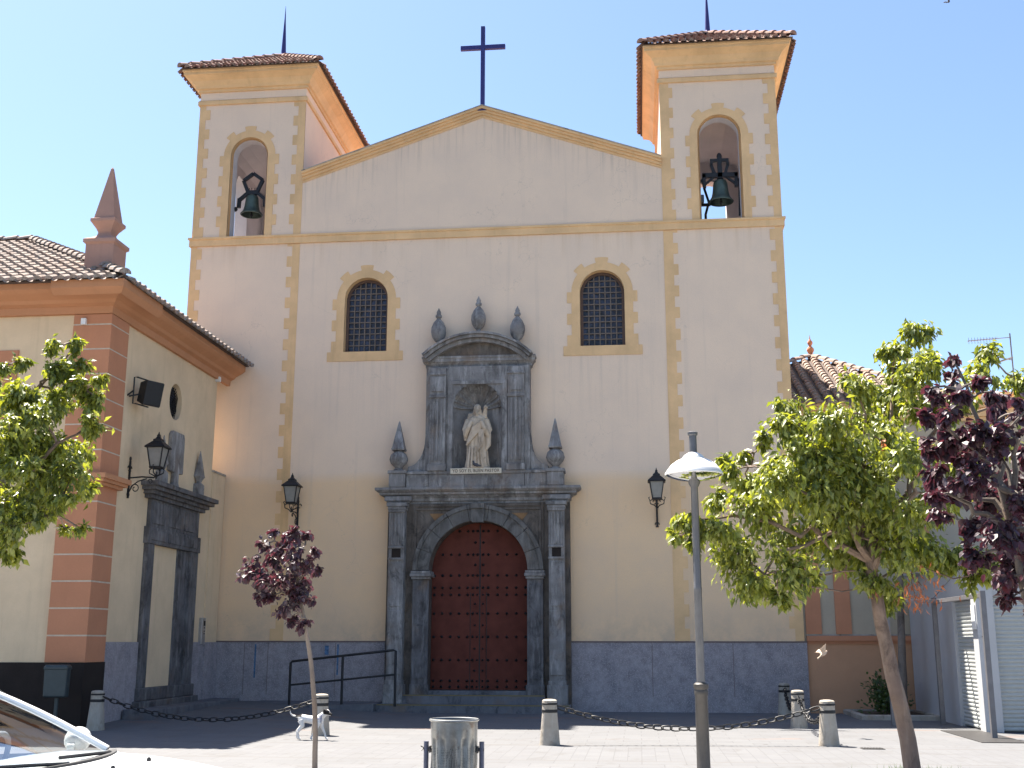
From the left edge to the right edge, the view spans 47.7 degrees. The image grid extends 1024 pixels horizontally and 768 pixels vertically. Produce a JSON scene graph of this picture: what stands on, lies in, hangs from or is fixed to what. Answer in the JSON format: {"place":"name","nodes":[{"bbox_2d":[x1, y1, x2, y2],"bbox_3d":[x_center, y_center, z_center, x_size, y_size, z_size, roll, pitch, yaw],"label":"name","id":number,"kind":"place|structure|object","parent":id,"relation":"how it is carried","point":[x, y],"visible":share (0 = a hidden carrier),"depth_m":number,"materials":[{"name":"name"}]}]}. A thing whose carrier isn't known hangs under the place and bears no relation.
{"place":"outdoors","nodes":[
{"label":"outdoors","id":0,"kind":"place"},
{"bbox_2d":[0,689,1023,767],"bbox_3d":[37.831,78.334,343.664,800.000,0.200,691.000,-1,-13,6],"label":"plaza ground","id":1,"kind":"structure","parent":0,"point":[366,739],"depth_m":19.06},
{"bbox_2d":[0,332,114,569],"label":"street tree","id":2,"kind":"object","parent":1,"relation":"on","point":[40,462],"visible":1,"depth_m":12.48,"materials":[{"name":"green plant"}]},
{"bbox_2d":[43,665,71,730],"bbox_3d":[-8.335,5.755,21.118,0.460,1.230,0.190,-1,-13,6],"label":"litter bin","id":3,"kind":"object","parent":1,"relation":"on","point":[56,681],"visible":0.96,"depth_m":21.11,"materials":[{"name":"grey metal"}]},
{"bbox_2d":[86,690,104,730],"bbox_3d":[-7.662,6.054,21.337,0.330,0.790,0.330,-7,-14,29],"label":"bollard","id":4,"kind":"object","parent":1,"relation":"on","point":[95,721],"visible":0.95,"depth_m":21.24,"materials":[{"name":"grey concrete"}]},
{"bbox_2d":[0,692,218,767],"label":"parked car","id":5,"kind":"object","parent":1,"relation":"on","point":[78,741],"visible":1,"depth_m":6.66,"materials":[{"name":"white paint"}]},
{"bbox_2d":[0,168,253,728],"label":"parish house","id":6,"kind":"structure","parent":1,"relation":"on","point":[120,600],"depth_m":23.76,"materials":[{"name":"paint"}]},
{"bbox_2d":[127,376,163,407],"bbox_3d":[-7.681,0.181,24.244,0.352,0.586,0.720,-10,-16,38],"label":"floodlight","id":7,"kind":"object","parent":6,"relation":"attached to","point":[150,392],"visible":1,"depth_m":24.20,"materials":[{"name":"black metal"}]},
{"bbox_2d":[126,432,171,497],"bbox_3d":[-7.554,1.677,24.014,0.819,1.380,0.430,-1,-13,6],"label":"wall lantern","id":8,"kind":"object","parent":6,"relation":"attached to","point":[158,448],"depth_m":23.93,"materials":[{"name":"black metal"}]},
{"bbox_2d":[169,387,177,417],"bbox_3d":[-7.852,0.417,26.586,0.076,0.840,0.720,-1,-13,6],"label":"oval window","id":9,"kind":"structure","parent":6,"relation":"in","point":[173,401],"depth_m":26.71,"materials":[{"name":"black glass"}]},
{"bbox_2d":[132,431,218,707],"bbox_3d":[-7.704,4.264,25.967,0.790,6.380,3.620,-1,-13,6],"label":"doorway","id":10,"kind":"structure","parent":6,"relation":"in","point":[172,544],"depth_m":25.83,"materials":[{"name":"stone"}]},
{"bbox_2d":[198,618,205,643],"bbox_3d":[-7.430,5.923,27.751,0.088,0.620,0.240,-1,-13,6],"label":"intercom panel","id":11,"kind":"object","parent":6,"relation":"attached to","point":[202,628],"visible":1,"depth_m":27.68,"materials":[{"name":"metal"}]},
{"bbox_2d":[235,525,323,767],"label":"plum tree","id":12,"kind":"object","parent":1,"relation":"on","point":[298,592],"visible":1,"depth_m":14.47,"materials":[{"name":"purple plant"}]},
{"bbox_2d":[290,709,332,739],"bbox_3d":[-3.372,5.716,19.440,0.749,0.499,0.203,-1,-13,6],"label":"dog","id":13,"kind":"object","parent":1,"relation":"on","point":[303,719],"visible":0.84,"depth_m":19.41},
{"bbox_2d":[311,694,329,735],"bbox_3d":[-3.375,5.878,20.442,0.330,0.790,0.330,-7,-15,30],"label":"bollard","id":14,"kind":"object","parent":1,"relation":"on","point":[322,702],"visible":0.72,"depth_m":20.37,"materials":[{"name":"grey concrete"}]},
{"bbox_2d":[103,696,311,721],"bbox_3d":[-5.517,5.883,20.908,4.171,0.436,0.103,-3,-13,12],"label":"chain","id":15,"kind":"object","parent":14,"relation":"hanging from","point":[191,718],"visible":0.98,"depth_m":20.85,"materials":[{"name":"black metal"}]},
{"bbox_2d":[288,649,396,706],"bbox_3d":[-3.963,6.928,27.022,2.567,1.448,0.060,-1,-13,6],"label":"handrail","id":16,"kind":"object","parent":1,"relation":"on","point":[342,670],"visible":0.87,"depth_m":27.05,"materials":[{"name":"black metal"}]},
{"bbox_2d":[421,717,483,767],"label":"litter bin","id":17,"kind":"object","parent":1,"relation":"on","point":[453,742],"visible":1,"depth_m":9.02,"materials":[{"name":"grey metal"}]},
{"bbox_2d":[177,0,810,713],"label":"church","id":18,"kind":"structure","parent":1,"relation":"on","point":[597,326],"depth_m":29.38,"materials":[{"name":"paint"}]},
{"bbox_2d":[234,172,264,218],"bbox_3d":[-7.116,-5.176,31.721,0.947,1.332,0.606,6,-14,-23],"label":"bronze bell","id":19,"kind":"object","parent":18,"relation":"hanging from","point":[251,209],"visible":0.98,"depth_m":31.68,"materials":[{"name":"green metal"}]},
{"bbox_2d":[281,473,302,525],"bbox_3d":[-5.449,2.933,28.897,0.430,1.380,0.819,-1,-13,6],"label":"wall lantern","id":20,"kind":"object","parent":18,"relation":"attached to","point":[292,486],"depth_m":28.64,"materials":[{"name":"black metal"}]},
{"bbox_2d":[327,265,402,361],"bbox_3d":[-3.795,-1.834,30.342,2.000,2.600,0.320,-1,-13,6],"label":"window","id":21,"kind":"structure","parent":18,"relation":"in","point":[366,303],"depth_m":30.32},
{"bbox_2d":[430,523,480,689],"bbox_3d":[-1.384,5.438,28.449,1.197,4.015,0.125,-1,-13,6],"label":"door leaf","id":22,"kind":"structure","parent":18,"relation":"in","point":[455,611],"depth_m":28.39,"materials":[{"name":"red wood"}]},
{"bbox_2d":[450,468,501,473],"bbox_3d":[-0.889,2.137,28.485,1.270,0.135,0.040,-1,-13,6],"label":"plaque","id":23,"kind":"object","parent":18,"relation":"attached to","point":[472,470],"visible":1,"depth_m":28.47,"materials":[{"name":"white stone"}]},
{"bbox_2d":[462,404,491,467],"bbox_3d":[-0.865,1.327,28.870,0.759,1.703,0.491,-1,-13,6],"label":"statue","id":24,"kind":"object","parent":18,"relation":"on","point":[477,429],"visible":0.98,"depth_m":28.70,"materials":[{"name":"white stone"}]},
{"bbox_2d":[479,523,526,689],"bbox_3d":[-0.184,5.411,28.323,1.209,4.015,0.125,-1,-13,6],"label":"door leaf","id":25,"kind":"structure","parent":18,"relation":"in","point":[503,563],"depth_m":28.27,"materials":[{"name":"red wood"}]},
{"bbox_2d":[563,257,642,355],"bbox_3d":[2.320,-1.971,29.700,2.000,2.600,0.320,-1,-13,6],"label":"window","id":26,"kind":"structure","parent":18,"relation":"in","point":[602,319],"depth_m":29.68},
{"bbox_2d":[648,468,665,526],"bbox_3d":[3.499,2.733,27.957,0.430,1.380,0.819,-1,-13,6],"label":"wall lantern","id":27,"kind":"object","parent":18,"relation":"attached to","point":[656,481],"depth_m":27.68,"materials":[{"name":"black metal"}]},
{"bbox_2d":[701,179,710,218],"bbox_3d":[5.249,-4.749,31.607,0.350,1.780,0.200,-1,-13,6],"label":"bell hammer","id":28,"kind":"object","parent":18,"relation":"attached to","point":[706,205],"visible":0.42,"depth_m":31.60,"materials":[{"name":"black metal"}]},
{"bbox_2d":[700,153,740,215],"bbox_3d":[5.463,-5.245,30.354,0.962,1.751,0.657,6,-14,-26],"label":"bronze bell","id":29,"kind":"object","parent":18,"relation":"hanging from","point":[720,197],"visible":0.99,"depth_m":30.34,"materials":[{"name":"green metal"}]},
{"bbox_2d":[540,699,559,745],"bbox_3d":[0.607,5.472,18.600,0.330,0.790,0.330,-1,-13,6],"label":"bollard","id":30,"kind":"object","parent":1,"relation":"on","point":[549,734],"visible":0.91,"depth_m":18.50,"materials":[{"name":"concrete"}]},
{"bbox_2d":[557,705,819,731],"bbox_3d":[2.828,5.366,18.559,4.234,0.406,0.098,0,-13,2],"label":"chain","id":31,"kind":"object","parent":30,"relation":"hanging from","point":[689,727],"visible":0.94,"depth_m":18.54,"materials":[{"name":"black metal"}]},
{"bbox_2d":[665,431,722,767],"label":"street lamp","id":32,"kind":"object","parent":1,"relation":"on","point":[693,468],"visible":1,"depth_m":13.63,"materials":[{"name":"metal"}]},
{"bbox_2d":[778,683,790,715],"bbox_3d":[6.186,7.188,26.259,0.330,0.790,0.330,0,-13,-1],"label":"bollard","id":33,"kind":"object","parent":1,"relation":"on","point":[782,708],"visible":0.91,"depth_m":26.18,"materials":[{"name":"grey concrete"}]},
{"bbox_2d":[783,688,790,710],"bbox_3d":[5.854,6.659,24.302,0.102,0.416,3.897,-2,-13,9],"label":"chain","id":34,"kind":"object","parent":33,"relation":"hanging from","point":[787,701],"visible":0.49,"depth_m":25.33,"materials":[{"name":"black metal"}]},
{"bbox_2d":[790,690,807,728],"bbox_3d":[5.520,6.304,22.305,0.330,0.790,0.330,5,-14,-23],"label":"bollard","id":35,"kind":"object","parent":1,"relation":"on","point":[799,722],"visible":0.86,"depth_m":22.20,"materials":[{"name":"grey concrete"}]},
{"bbox_2d":[819,700,839,746],"bbox_3d":[5.049,5.449,18.477,0.330,0.790,0.330,1,-13,-4],"label":"bollard","id":36,"kind":"object","parent":1,"relation":"on","point":[828,733],"visible":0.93,"depth_m":18.38,"materials":[{"name":"grey concrete"}]},
{"bbox_2d":[797,695,819,724],"bbox_3d":[5.285,5.785,20.414,0.101,0.419,3.743,-1,-13,7],"label":"chain","id":37,"kind":"object","parent":36,"relation":"hanging from","point":[812,721],"visible":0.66,"depth_m":20.93,"materials":[{"name":"black metal"}]},
{"bbox_2d":[665,318,1023,767],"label":"street tree","id":38,"kind":"object","parent":1,"relation":"on","point":[847,541],"visible":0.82,"depth_m":13.96,"materials":[{"name":"green plant"}]},
{"bbox_2d":[861,747,885,749],"bbox_3d":[5.574,5.633,17.889,0.340,0.012,0.250,-1,-13,6],"label":"drain cover","id":39,"kind":"object","parent":1,"relation":"on","point":[879,748],"visible":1,"depth_m":17.85,"materials":[{"name":"metal"}]},
{"bbox_2d":[843,709,939,720],"bbox_3d":[8.350,7.305,25.532,1.650,0.130,2.300,-1,-13,6],"label":"planting bed","id":40,"kind":"object","parent":1,"relation":"on","point":[917,715],"visible":0.74,"depth_m":24.65,"materials":[{"name":"concrete"}]},
{"bbox_2d":[856,669,914,713],"bbox_3d":[8.289,6.868,25.641,1.179,1.089,1.083,9,-15,-34],"label":"shrub","id":41,"kind":"object","parent":40,"relation":"in","point":[881,696],"visible":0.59,"depth_m":25.60,"materials":[{"name":"green plant"}]},
{"bbox_2d":[878,496,949,701],"bbox_3d":[8.977,4.842,25.535,1.977,4.905,1.766,-1,-13,6],"label":"street tree","id":42,"kind":"object","parent":40,"relation":"in","point":[902,667],"visible":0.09,"depth_m":25.43,"materials":[{"name":"plant"}]},
{"bbox_2d":[790,335,1023,713],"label":"annex","id":43,"kind":"object","parent":1,"relation":"on","point":[841,625],"visible":0.24,"depth_m":27.33,"materials":[{"name":"paint"}]},
{"bbox_2d":[887,571,997,737],"bbox_3d":[8.151,4.983,21.825,1.243,3.005,3.511,1,-13,-3],"label":"canopy frame","id":44,"kind":"object","parent":1,"relation":"on","point":[981,595],"visible":0.64,"depth_m":21.23,"materials":[{"name":"metal"}]},
{"bbox_2d":[903,568,1023,732],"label":"kiosk","id":45,"kind":"object","parent":1,"relation":"on","point":[963,666],"visible":0.62,"depth_m":22.58,"materials":[{"name":"white paint"}]},
{"bbox_2d":[915,352,1023,616],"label":"plum tree","id":46,"kind":"object","parent":1,"relation":"on","point":[1004,496],"visible":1,"depth_m":9.59,"materials":[{"name":"purple plant"}]},
{"bbox_2d":[940,730,1023,742],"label":"sidewalk","id":47,"kind":"structure","parent":1,"relation":"on","point":[980,736],"depth_m":20.12,"materials":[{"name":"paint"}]},
{"bbox_2d":[974,392,1013,398],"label":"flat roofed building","id":48,"kind":"structure","parent":1,"relation":"on","point":[980,395],"depth_m":32.74,"materials":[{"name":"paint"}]},
{"bbox_2d":[968,333,1013,373],"bbox_3d":[13.941,-0.480,33.613,1.228,2.020,0.280,-1,-13,6],"label":"tv antenna","id":49,"kind":"object","parent":48,"relation":"attached to","point":[1011,357],"visible":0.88,"depth_m":33.70,"materials":[{"name":"metal"}]},
{"bbox_2d":[0,0,1023,391],"label":"sky","id":50,"kind":"structure","parent":0,"point":[900,123],"materials":[{"name":"blue"}]},
{"bbox_2d":[815,644,826,658],"bbox_3d":[5.474,4.753,20.489,0.259,0.180,0.305,-15,-27,-22],"label":"sparrow","id":51,"kind":"object","parent":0,"point":[822,651],"visible":1,"depth_m":20.45},
{"bbox_2d":[884,763,958,767],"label":"grass","id":52,"kind":"structure","parent":0,"point":[902,767],"depth_m":14.64,"materials":[{"name":"green plant"}]}
]}

